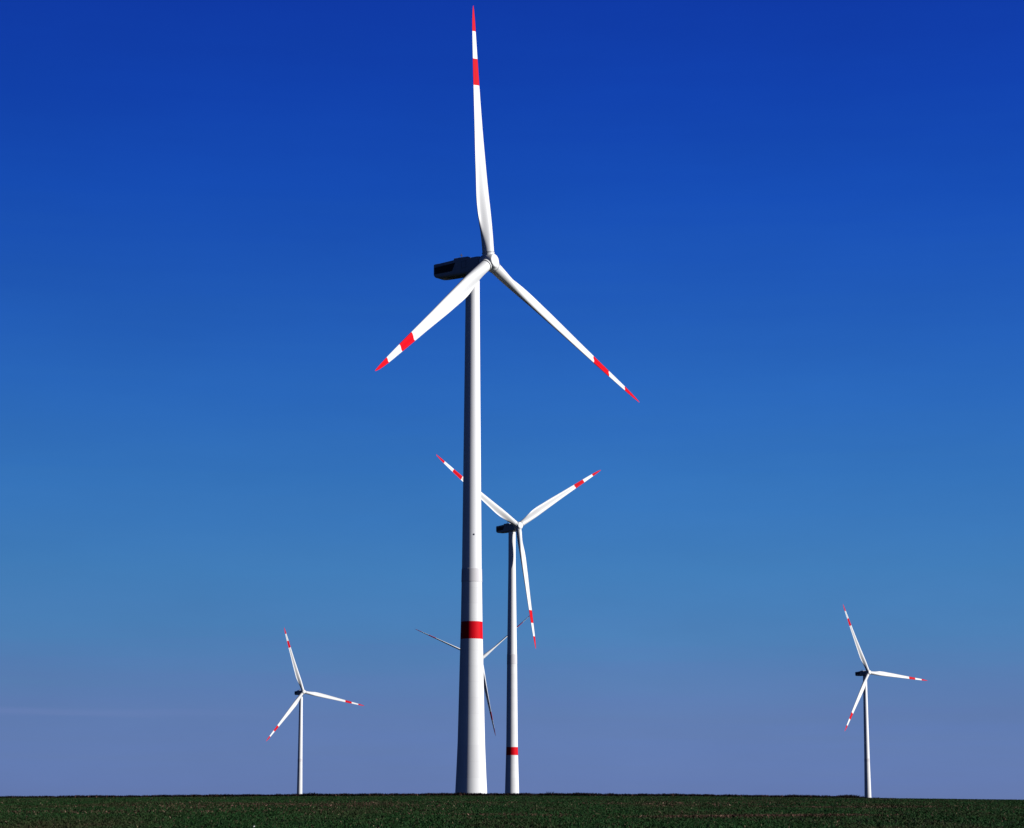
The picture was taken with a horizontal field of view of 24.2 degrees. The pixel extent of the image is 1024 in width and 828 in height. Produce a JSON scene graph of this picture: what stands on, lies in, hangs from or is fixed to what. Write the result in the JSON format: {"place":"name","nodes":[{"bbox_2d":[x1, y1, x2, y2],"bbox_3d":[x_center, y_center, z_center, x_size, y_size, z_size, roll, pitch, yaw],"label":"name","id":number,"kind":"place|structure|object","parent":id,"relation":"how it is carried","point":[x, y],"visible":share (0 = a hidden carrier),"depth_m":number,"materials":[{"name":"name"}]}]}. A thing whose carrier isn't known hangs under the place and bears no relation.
{"place":"outdoors","nodes":[
{"label":"outdoors","id":0,"kind":"place"},
{"bbox_2d":[0,800,998,817],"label":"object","id":1,"kind":"object","parent":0,"point":[712,815],"visible":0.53,"depth_m":130.82,"materials":[{"name":"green plant"}]},
{"bbox_2d":[0,0,1023,799],"label":"sky","id":2,"kind":"structure","parent":0,"point":[792,231],"materials":[{"name":"blue"}]},
{"bbox_2d":[0,795,1023,827],"bbox_3d":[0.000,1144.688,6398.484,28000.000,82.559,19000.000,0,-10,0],"label":"ground","id":3,"kind":"structure","parent":0,"point":[581,814],"depth_m":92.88,"materials":[{"name":"green plant"}]},
{"bbox_2d":[266,628,363,793],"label":"wind turbine","id":4,"kind":"object","parent":3,"relation":"on","point":[300,693],"visible":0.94,"depth_m":2322.25,"materials":[{"name":"metal"}]},
{"bbox_2d":[0,792,878,797],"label":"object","id":5,"kind":"object","parent":3,"relation":"on","point":[450,794],"visible":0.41,"depth_m":391.79,"materials":[{"name":"green plant"}]},
{"bbox_2d":[416,616,528,735],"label":"wind turbine","id":6,"kind":"object","parent":3,"relation":"on","point":[485,684],"visible":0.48,"depth_m":2001.27,"materials":[{"name":"metal"}]},
{"bbox_2d":[375,6,639,793],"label":"wind turbine","id":7,"kind":"object","parent":3,"relation":"on","point":[471,756],"visible":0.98,"depth_m":583.97,"materials":[{"name":"metal"}]},
{"bbox_2d":[437,455,600,793],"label":"wind turbine","id":8,"kind":"object","parent":3,"relation":"on","point":[513,527],"visible":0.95,"depth_m":1235.87,"materials":[{"name":"metal"}]},
{"bbox_2d":[843,605,926,797],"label":"wind turbine","id":9,"kind":"object","parent":3,"relation":"on","point":[867,778],"visible":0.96,"depth_m":2113.01,"materials":[{"name":"metal"}]}
]}

